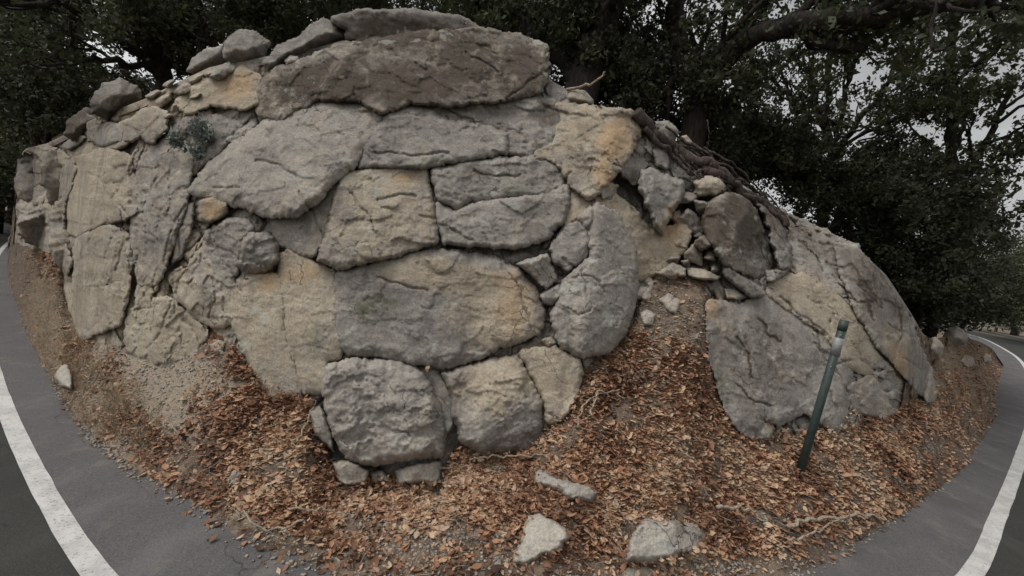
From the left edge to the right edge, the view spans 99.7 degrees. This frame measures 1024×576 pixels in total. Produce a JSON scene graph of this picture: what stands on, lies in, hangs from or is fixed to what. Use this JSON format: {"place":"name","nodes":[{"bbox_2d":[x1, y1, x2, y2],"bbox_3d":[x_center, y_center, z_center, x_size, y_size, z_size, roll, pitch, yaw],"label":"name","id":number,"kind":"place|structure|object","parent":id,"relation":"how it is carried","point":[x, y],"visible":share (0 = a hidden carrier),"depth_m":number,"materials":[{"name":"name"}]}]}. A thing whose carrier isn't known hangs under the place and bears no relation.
{"place":"outdoors","nodes":[
{"label":"outdoors","id":0,"kind":"place"},
{"bbox_2d":[8,193,15,251],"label":"bank","id":1,"kind":"structure","parent":0,"point":[11,241],"depth_m":10.33,"materials":[{"name":"soil"}]},
{"bbox_2d":[7,236,1001,575],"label":"dirt bank","id":2,"kind":"structure","parent":0,"point":[235,522],"depth_m":3.90,"materials":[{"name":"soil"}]},
{"bbox_2d":[214,339,224,351],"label":"stone","id":3,"kind":"object","parent":2,"relation":"on","point":[218,348],"visible":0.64,"depth_m":4.11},
{"bbox_2d":[226,470,240,487],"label":"stone","id":4,"kind":"object","parent":2,"relation":"on","point":[233,479],"visible":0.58,"depth_m":3.31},
{"bbox_2d":[230,507,303,531],"bbox_3d":[-1.716,1.586,2.961,0.589,0.092,0.107,8,5,11],"label":"twig","id":5,"kind":"object","parent":2,"relation":"on","point":[274,528],"visible":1,"depth_m":2.93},
{"bbox_2d":[288,506,350,513],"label":"twig","id":6,"kind":"object","parent":2,"relation":"on","point":[303,509],"visible":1,"depth_m":3.05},
{"bbox_2d":[310,405,334,451],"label":"stone","id":7,"kind":"object","parent":2,"relation":"on","point":[320,425],"visible":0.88,"depth_m":3.66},
{"bbox_2d":[332,459,368,484],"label":"stone","id":8,"kind":"object","parent":2,"relation":"on","point":[348,471],"visible":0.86,"depth_m":3.53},
{"bbox_2d":[369,470,388,482],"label":"stone","id":9,"kind":"object","parent":2,"relation":"on","point":[375,474],"visible":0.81,"depth_m":3.62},
{"bbox_2d":[321,357,446,466],"bbox_3d":[-1.199,1.155,3.860,1.288,1.053,0.828,7,5,0],"label":"boulder","id":10,"kind":"object","parent":2,"relation":"on","point":[378,411],"visible":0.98,"depth_m":3.58,"materials":[{"name":"stone"}]},
{"bbox_2d":[394,460,442,483],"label":"stone","id":11,"kind":"object","parent":2,"relation":"on","point":[416,473],"visible":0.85,"depth_m":3.59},
{"bbox_2d":[441,352,543,455],"bbox_3d":[-0.161,1.118,4.072,1.063,1.049,0.813,5,5,-19],"label":"boulder","id":12,"kind":"object","parent":2,"relation":"on","point":[496,402],"visible":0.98,"depth_m":3.80,"materials":[{"name":"stone"}]},
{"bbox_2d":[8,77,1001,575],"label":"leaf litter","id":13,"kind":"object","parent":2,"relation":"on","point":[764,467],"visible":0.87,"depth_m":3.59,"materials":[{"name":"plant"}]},
{"bbox_2d":[296,400,315,441],"bbox_3d":[-1.681,1.077,3.519,0.041,0.249,0.287,7,5,0],"label":"twig","id":14,"kind":"object","parent":13,"relation":"on","point":[298,437],"visible":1,"depth_m":3.53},
{"bbox_2d":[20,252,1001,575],"bbox_3d":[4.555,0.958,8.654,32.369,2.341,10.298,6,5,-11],"label":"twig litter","id":15,"kind":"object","parent":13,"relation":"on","point":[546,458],"visible":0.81,"depth_m":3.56,"materials":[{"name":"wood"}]},
{"bbox_2d":[473,453,551,458],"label":"twig","id":16,"kind":"object","parent":13,"relation":"on","point":[480,457],"visible":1,"depth_m":3.69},
{"bbox_2d":[534,468,597,502],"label":"stone","id":17,"kind":"object","parent":13,"relation":"on","point":[568,488],"visible":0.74,"depth_m":3.23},
{"bbox_2d":[588,388,600,416],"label":"twig","id":18,"kind":"object","parent":13,"relation":"on","point":[591,408],"visible":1,"depth_m":3.70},
{"bbox_2d":[576,389,620,428],"bbox_3d":[0.714,1.018,3.738,0.514,0.287,0.128,3,6,-39],"label":"twig","id":19,"kind":"object","parent":13,"relation":"on","point":[580,415],"visible":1,"depth_m":3.71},
{"bbox_2d":[715,504,757,512],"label":"twig","id":20,"kind":"object","parent":13,"relation":"on","point":[720,506],"visible":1,"depth_m":3.48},
{"bbox_2d":[787,514,849,541],"bbox_3d":[2.609,2.018,3.630,0.991,0.066,0.054,4,6,-29],"label":"twig","id":21,"kind":"object","parent":13,"relation":"on","point":[806,535],"visible":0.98,"depth_m":3.51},
{"bbox_2d":[786,512,886,528],"bbox_3d":[2.902,2.060,3.825,1.484,0.231,0.069,5,5,-25],"label":"twig","id":22,"kind":"object","parent":13,"relation":"on","point":[807,519],"visible":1,"depth_m":3.69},
{"bbox_2d":[888,497,907,513],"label":"twig","id":23,"kind":"object","parent":13,"relation":"on","point":[894,500],"visible":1,"depth_m":4.38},
{"bbox_2d":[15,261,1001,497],"bbox_3d":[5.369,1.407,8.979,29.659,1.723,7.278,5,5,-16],"label":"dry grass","id":24,"kind":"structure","parent":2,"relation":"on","point":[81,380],"depth_m":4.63,"materials":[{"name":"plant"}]},
{"bbox_2d":[512,513,569,565],"bbox_3d":[0.214,1.785,3.107,0.412,0.318,0.447,7,5,0],"label":"stone","id":25,"kind":"object","parent":2,"relation":"on","point":[543,535],"visible":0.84,"depth_m":2.96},
{"bbox_2d":[637,286,650,300],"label":"stone","id":26,"kind":"object","parent":2,"relation":"on","point":[644,293],"visible":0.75,"depth_m":4.62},
{"bbox_2d":[640,309,655,325],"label":"stone","id":27,"kind":"object","parent":2,"relation":"on","point":[647,316],"visible":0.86,"depth_m":4.38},
{"bbox_2d":[624,518,705,563],"bbox_3d":[1.145,1.831,3.183,0.936,0.307,0.309,4,6,-31],"label":"stone","id":28,"kind":"object","parent":2,"relation":"on","point":[651,540],"visible":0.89,"depth_m":3.02,"materials":[{"name":"stone"}]},
{"bbox_2d":[659,293,679,314],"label":"stone","id":29,"kind":"object","parent":2,"relation":"on","point":[670,302],"visible":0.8,"depth_m":4.52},
{"bbox_2d":[656,262,686,278],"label":"stone","id":30,"kind":"object","parent":2,"relation":"on","point":[671,270],"visible":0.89,"depth_m":4.71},
{"bbox_2d":[666,255,679,263],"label":"rubble stone","id":31,"kind":"object","parent":30,"relation":"on","point":[673,258],"visible":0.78,"depth_m":4.81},
{"bbox_2d":[680,260,689,266],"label":"rubble stone","id":32,"kind":"object","parent":2,"relation":"on","point":[685,263],"visible":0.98,"depth_m":4.83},
{"bbox_2d":[697,485,716,500],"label":"stone","id":33,"kind":"object","parent":2,"relation":"on","point":[704,489],"visible":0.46,"depth_m":3.51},
{"bbox_2d":[749,422,774,440],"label":"boulder","id":34,"kind":"object","parent":2,"relation":"on","point":[766,431],"visible":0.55,"depth_m":4.26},
{"bbox_2d":[795,415,819,429],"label":"boulder","id":35,"kind":"object","parent":2,"relation":"on","point":[803,422],"visible":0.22,"depth_m":4.57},
{"bbox_2d":[797,319,849,472],"bbox_3d":[2.880,1.139,4.059,0.214,1.736,0.054,11,6,38],"label":"marker post","id":36,"kind":"object","parent":2,"relation":"on","point":[837,343],"visible":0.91,"depth_m":4.03,"materials":[{"name":"metal"}]},
{"bbox_2d":[942,326,967,345],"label":"boulder","id":37,"kind":"object","parent":2,"relation":"on","point":[959,335],"visible":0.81,"depth_m":8.30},
{"bbox_2d":[961,355,975,367],"bbox_3d":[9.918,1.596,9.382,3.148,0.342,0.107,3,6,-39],"label":"stone","id":38,"kind":"object","parent":2,"relation":"on","point":[965,362],"visible":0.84,"depth_m":9.03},
{"bbox_2d":[983,353,991,361],"bbox_3d":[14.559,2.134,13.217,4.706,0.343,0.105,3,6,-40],"label":"stone","id":39,"kind":"object","parent":2,"relation":"on","point":[986,357],"visible":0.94,"depth_m":12.52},
{"bbox_2d":[12,57,1001,365],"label":"hillside","id":40,"kind":"structure","parent":0,"point":[260,65],"depth_m":10.00,"materials":[{"name":"soil"}]},
{"bbox_2d":[0,0,131,188],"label":"oak tree","id":41,"kind":"object","parent":40,"relation":"on","point":[15,38],"visible":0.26,"depth_m":9.86,"materials":[{"name":"green plant"}]},
{"bbox_2d":[0,25,155,147],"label":"bush","id":42,"kind":"object","parent":40,"relation":"on","point":[23,101],"visible":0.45,"depth_m":8.64,"materials":[{"name":"green plant"}]},
{"bbox_2d":[63,107,98,141],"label":"boulder","id":43,"kind":"object","parent":40,"relation":"on","point":[76,125],"visible":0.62,"depth_m":6.13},
{"bbox_2d":[0,0,242,90],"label":"oak tree","id":44,"kind":"object","parent":40,"relation":"on","point":[156,65],"visible":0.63,"depth_m":7.50,"materials":[{"name":"green plant"}]},
{"bbox_2d":[145,90,160,98],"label":"rubble stone","id":45,"kind":"object","parent":40,"relation":"on","point":[153,94],"visible":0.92,"depth_m":5.08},
{"bbox_2d":[87,0,305,79],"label":"oak tree","id":46,"kind":"object","parent":40,"relation":"on","point":[186,54],"visible":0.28,"depth_m":8.49,"materials":[{"name":"green plant"}]},
{"bbox_2d":[186,45,223,73],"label":"boulder","id":47,"kind":"object","parent":40,"relation":"on","point":[206,58],"visible":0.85,"depth_m":5.08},
{"bbox_2d":[179,0,636,55],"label":"oak tree","id":48,"kind":"object","parent":40,"relation":"on","point":[257,15],"visible":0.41,"depth_m":8.10,"materials":[{"name":"green plant"}]},
{"bbox_2d":[12,8,938,474],"bbox_3d":[-3.240,-1.356,6.545,20.658,5.662,5.288,8,5,11],"label":"rock outcrop","id":49,"kind":"object","parent":40,"relation":"on","point":[352,180],"visible":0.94,"depth_m":4.50,"materials":[{"name":"stone"}]},
{"bbox_2d":[62,135,85,149],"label":"rubble stone","id":50,"kind":"object","parent":49,"relation":"on","point":[68,144],"visible":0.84,"depth_m":6.42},
{"bbox_2d":[89,77,141,121],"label":"boulder","id":51,"kind":"object","parent":49,"relation":"on","point":[108,100],"visible":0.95,"depth_m":5.34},
{"bbox_2d":[107,138,128,149],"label":"rubble stone","id":52,"kind":"object","parent":49,"relation":"on","point":[122,144],"visible":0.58,"depth_m":5.14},
{"bbox_2d":[147,93,171,107],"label":"rubble stone","id":53,"kind":"object","parent":49,"relation":"on","point":[159,101],"visible":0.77,"depth_m":5.02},
{"bbox_2d":[163,79,175,87],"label":"rubble stone","id":54,"kind":"object","parent":49,"relation":"on","point":[169,83],"visible":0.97,"depth_m":5.02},
{"bbox_2d":[172,83,192,94],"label":"rubble stone","id":55,"kind":"object","parent":49,"relation":"on","point":[183,88],"visible":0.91,"depth_m":4.88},
{"bbox_2d":[163,111,226,161],"bbox_3d":[-3.307,-1.595,4.608,0.598,0.513,0.459,7,5,0],"label":"cliff plant","id":56,"kind":"object","parent":49,"relation":"attached to","point":[203,131],"visible":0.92,"depth_m":4.54,"materials":[{"name":"green plant"}]},
{"bbox_2d":[187,72,204,83],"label":"rubble stone","id":57,"kind":"object","parent":49,"relation":"on","point":[195,78],"visible":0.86,"depth_m":4.88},
{"bbox_2d":[197,197,229,223],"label":"stone","id":58,"kind":"object","parent":49,"relation":"on","point":[211,210],"visible":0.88,"depth_m":4.30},
{"bbox_2d":[209,62,236,80],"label":"stone","id":59,"kind":"object","parent":49,"relation":"on","point":[222,72],"visible":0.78,"depth_m":4.74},
{"bbox_2d":[222,29,270,62],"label":"boulder","id":60,"kind":"object","parent":49,"relation":"on","point":[240,45],"visible":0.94,"depth_m":4.81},
{"bbox_2d":[237,231,279,273],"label":"stone","id":61,"kind":"object","parent":49,"relation":"on","point":[258,252],"visible":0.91,"depth_m":4.03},
{"bbox_2d":[284,55,298,64],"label":"stone","id":62,"kind":"object","parent":49,"relation":"on","point":[290,59],"visible":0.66,"depth_m":4.67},
{"bbox_2d":[262,18,345,69],"bbox_3d":[-2.371,-2.792,4.970,0.838,0.793,0.697,7,5,0],"label":"boulder","id":63,"kind":"object","parent":49,"relation":"on","point":[321,32],"visible":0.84,"depth_m":4.80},
{"bbox_2d":[330,40,350,47],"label":"stone","id":64,"kind":"object","parent":49,"relation":"on","point":[334,45],"visible":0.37,"depth_m":4.78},
{"bbox_2d":[539,284,559,305],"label":"stone","id":65,"kind":"object","parent":49,"relation":"on","point":[550,296],"visible":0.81,"depth_m":4.13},
{"bbox_2d":[516,253,557,289],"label":"stone","id":66,"kind":"object","parent":65,"relation":"on","point":[540,269],"visible":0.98,"depth_m":4.18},
{"bbox_2d":[541,336,557,346],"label":"stone","id":67,"kind":"object","parent":49,"relation":"on","point":[548,341],"visible":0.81,"depth_m":4.04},
{"bbox_2d":[566,89,593,104],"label":"stone","id":68,"kind":"object","parent":49,"relation":"on","point":[577,96],"visible":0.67,"depth_m":5.23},
{"bbox_2d":[566,72,604,90],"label":"branch","id":69,"kind":"object","parent":49,"relation":"on","point":[581,86],"visible":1,"depth_m":5.17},
{"bbox_2d":[600,182,618,199],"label":"stone","id":70,"kind":"object","parent":49,"relation":"on","point":[608,192],"visible":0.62,"depth_m":4.66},
{"bbox_2d":[615,154,648,185],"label":"stone","id":71,"kind":"object","parent":49,"relation":"on","point":[632,167],"visible":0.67,"depth_m":5.06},
{"bbox_2d":[638,167,684,236],"bbox_3d":[1.745,-1.056,5.137,0.561,0.910,1.310,9,5,20],"label":"boulder","id":72,"kind":"object","parent":49,"relation":"on","point":[662,194],"visible":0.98,"depth_m":4.80,"materials":[{"name":"stone"}]},
{"bbox_2d":[652,147,670,169],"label":"stone","id":73,"kind":"object","parent":49,"relation":"on","point":[662,158],"visible":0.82,"depth_m":5.25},
{"bbox_2d":[655,120,678,139],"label":"stone","id":74,"kind":"object","parent":73,"relation":"on","point":[660,125],"visible":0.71,"depth_m":5.45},
{"bbox_2d":[670,210,680,221],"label":"rubble stone","id":75,"kind":"object","parent":49,"relation":"on","point":[676,215],"visible":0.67,"depth_m":5.04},
{"bbox_2d":[680,192,698,203],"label":"rubble stone","id":76,"kind":"object","parent":49,"relation":"on","point":[689,197],"visible":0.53,"depth_m":5.17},
{"bbox_2d":[686,268,720,280],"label":"stone","id":77,"kind":"object","parent":49,"relation":"on","point":[699,274],"visible":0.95,"depth_m":4.65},
{"bbox_2d":[683,244,702,265],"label":"rubble stone","id":78,"kind":"object","parent":77,"relation":"on","point":[693,254],"visible":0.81,"depth_m":4.84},
{"bbox_2d":[674,239,687,249],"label":"rubble stone","id":79,"kind":"object","parent":78,"relation":"on","point":[680,243],"visible":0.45,"depth_m":4.90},
{"bbox_2d":[673,208,702,234],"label":"rubble stone","id":80,"kind":"object","parent":79,"relation":"on","point":[691,219],"visible":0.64,"depth_m":5.00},
{"bbox_2d":[693,200,706,214],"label":"rubble stone","id":81,"kind":"object","parent":80,"relation":"on","point":[700,206],"visible":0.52,"depth_m":5.03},
{"bbox_2d":[693,235,711,250],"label":"rubble stone","id":82,"kind":"object","parent":78,"relation":"on","point":[701,243],"visible":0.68,"depth_m":4.73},
{"bbox_2d":[711,264,720,273],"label":"rubble stone","id":83,"kind":"object","parent":77,"relation":"on","point":[715,268],"visible":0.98,"depth_m":4.78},
{"bbox_2d":[704,248,715,260],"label":"rubble stone","id":84,"kind":"object","parent":83,"relation":"on","point":[710,255],"visible":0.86,"depth_m":4.79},
{"bbox_2d":[693,175,726,196],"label":"stone","id":85,"kind":"object","parent":49,"relation":"on","point":[710,185],"visible":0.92,"depth_m":5.08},
{"bbox_2d":[632,107,789,226],"bbox_3d":[2.533,-1.462,5.298,2.327,1.152,0.478,6,5,-6],"label":"root tangle","id":86,"kind":"object","parent":49,"relation":"on","point":[707,165],"visible":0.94,"depth_m":5.28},
{"bbox_2d":[677,135,691,148],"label":"stone","id":87,"kind":"object","parent":86,"relation":"on","point":[685,137],"visible":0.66,"depth_m":5.46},
{"bbox_2d":[724,288,747,300],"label":"stone","id":88,"kind":"object","parent":49,"relation":"on","point":[735,294],"visible":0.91,"depth_m":4.75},
{"bbox_2d":[701,191,774,279],"bbox_3d":[2.730,-0.699,5.269,1.649,1.154,0.679,3,6,-37],"label":"boulder","id":89,"kind":"object","parent":49,"relation":"on","point":[733,229],"visible":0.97,"depth_m":4.92,"materials":[{"name":"stone"}]},
{"bbox_2d":[722,267,765,298],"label":"stone","id":90,"kind":"object","parent":49,"relation":"on","point":[745,286],"visible":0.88,"depth_m":4.74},
{"bbox_2d":[752,201,791,269],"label":"boulder","id":91,"kind":"object","parent":49,"relation":"on","point":[780,244],"visible":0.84,"depth_m":5.30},
{"bbox_2d":[765,269,788,282],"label":"stone","id":92,"kind":"object","parent":49,"relation":"on","point":[773,276],"visible":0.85,"depth_m":5.00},
{"bbox_2d":[789,213,798,221],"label":"rubble stone","id":93,"kind":"object","parent":49,"relation":"on","point":[792,217],"visible":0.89,"depth_m":5.82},
{"bbox_2d":[930,337,943,359],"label":"boulder","id":94,"kind":"object","parent":49,"relation":"on","point":[936,348],"visible":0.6,"depth_m":6.78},
{"bbox_2d":[440,0,657,104],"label":"oak tree","id":95,"kind":"object","parent":40,"relation":"on","point":[550,23],"visible":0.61,"depth_m":7.66,"materials":[{"name":"green plant"}]},
{"bbox_2d":[550,0,786,137],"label":"bush","id":96,"kind":"object","parent":40,"relation":"on","point":[632,65],"visible":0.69,"depth_m":7.45,"materials":[{"name":"green plant"}]},
{"bbox_2d":[677,43,848,215],"bbox_3d":[4.997,-2.856,9.146,3.198,3.126,4.072,10,6,29],"label":"bush","id":97,"kind":"object","parent":40,"relation":"on","point":[741,146],"visible":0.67,"depth_m":8.00,"materials":[{"name":"green plant"}]},
{"bbox_2d":[606,0,1023,156],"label":"oak tree","id":98,"kind":"object","parent":40,"relation":"on","point":[809,28],"visible":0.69,"depth_m":6.40,"materials":[{"name":"green plant"}]},
{"bbox_2d":[696,0,1023,227],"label":"shrub","id":99,"kind":"object","parent":40,"relation":"on","point":[881,100],"visible":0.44,"depth_m":9.13,"materials":[{"name":"plant"}]},
{"bbox_2d":[759,102,968,258],"bbox_3d":[7.258,-2.028,9.324,3.362,3.559,4.165,11,6,39],"label":"bush","id":100,"kind":"object","parent":40,"relation":"on","point":[849,219],"visible":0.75,"depth_m":8.45,"materials":[{"name":"green plant"}]},
{"bbox_2d":[833,140,1023,343],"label":"bush","id":101,"kind":"object","parent":40,"relation":"on","point":[923,272],"visible":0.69,"depth_m":8.21,"materials":[{"name":"green plant"}]},
{"bbox_2d":[864,0,1023,337],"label":"oak tree","id":102,"kind":"object","parent":40,"relation":"on","point":[982,147],"visible":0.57,"depth_m":8.33,"materials":[{"name":"green plant"}]},
{"bbox_2d":[921,186,1023,333],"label":"bush","id":103,"kind":"object","parent":40,"relation":"on","point":[1003,313],"visible":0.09,"depth_m":9.86,"materials":[{"name":"green plant"}]},
{"bbox_2d":[0,246,1023,575],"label":"road shoulder","id":104,"kind":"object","parent":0,"point":[128,526],"visible":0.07,"depth_m":3.71},
{"bbox_2d":[54,364,72,389],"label":"stone","id":105,"kind":"object","parent":104,"relation":"on","point":[63,378],"visible":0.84,"depth_m":4.87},
{"bbox_2d":[622,565,653,575],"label":"stone","id":106,"kind":"object","parent":104,"relation":"on","point":[630,571],"visible":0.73,"depth_m":2.94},
{"bbox_2d":[0,223,1023,575],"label":"road","id":107,"kind":"structure","parent":0,"point":[30,545],"depth_m":3.09,"materials":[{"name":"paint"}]},
{"bbox_2d":[0,242,1023,575],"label":"edge line","id":108,"kind":"object","parent":107,"relation":"on","point":[80,550],"visible":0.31,"depth_m":3.63,"materials":[{"name":"white paint"}]},
{"bbox_2d":[5,207,1023,335],"bbox_3d":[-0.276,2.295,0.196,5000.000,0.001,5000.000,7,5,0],"label":"ground","id":109,"kind":"structure","parent":0,"point":[1000,330],"depth_m":51.39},
{"bbox_2d":[5,127,26,223],"bbox_3d":[-33.807,-10.671,29.364,8.569,12.959,11.655,7,5,0],"label":"roadside tree","id":110,"kind":"object","parent":109,"relation":"on","point":[7,221],"depth_m":29.11,"materials":[{"name":"plant"}]},
{"bbox_2d":[0,45,85,233],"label":"roadside tree","id":111,"kind":"object","parent":109,"relation":"on","point":[3,218],"visible":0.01,"depth_m":21.75,"materials":[{"name":"plant"}]},
{"bbox_2d":[0,1,93,224],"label":"roadside tree","id":112,"kind":"object","parent":109,"relation":"on","point":[4,183],"visible":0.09,"depth_m":18.84,"materials":[{"name":"plant"}]},
{"bbox_2d":[973,219,1023,333],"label":"roadside tree","id":113,"kind":"object","parent":109,"relation":"on","point":[1020,293],"visible":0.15,"depth_m":31.75,"materials":[{"name":"plant"}]},
{"bbox_2d":[978,240,1023,335],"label":"roadside tree","id":114,"kind":"object","parent":109,"relation":"on","point":[1013,328],"visible":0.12,"depth_m":40.19,"materials":[{"name":"plant"}]},
{"bbox_2d":[981,207,1023,329],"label":"roadside tree","id":115,"kind":"object","parent":109,"relation":"on","point":[1021,313],"visible":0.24,"depth_m":29.38,"materials":[{"name":"plant"}]},
{"bbox_2d":[39,0,1023,299],"label":"sky","id":116,"kind":"structure","parent":0,"point":[978,135],"materials":[{"name":"white"}]},
{"bbox_2d":[901,325,1002,408],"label":"bank","id":117,"kind":"structure","parent":0,"point":[910,394],"depth_m":6.47,"materials":[{"name":"soil"}]},
{"bbox_2d":[948,323,1023,337],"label":"roadside verge","id":118,"kind":"structure","parent":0,"point":[998,332],"depth_m":42.30,"materials":[{"name":"soil"}]},
{"bbox_2d":[947,317,1023,335],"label":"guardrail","id":119,"kind":"object","parent":118,"relation":"on","point":[1002,327],"visible":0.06,"depth_m":41.97,"materials":[{"name":"metal"}]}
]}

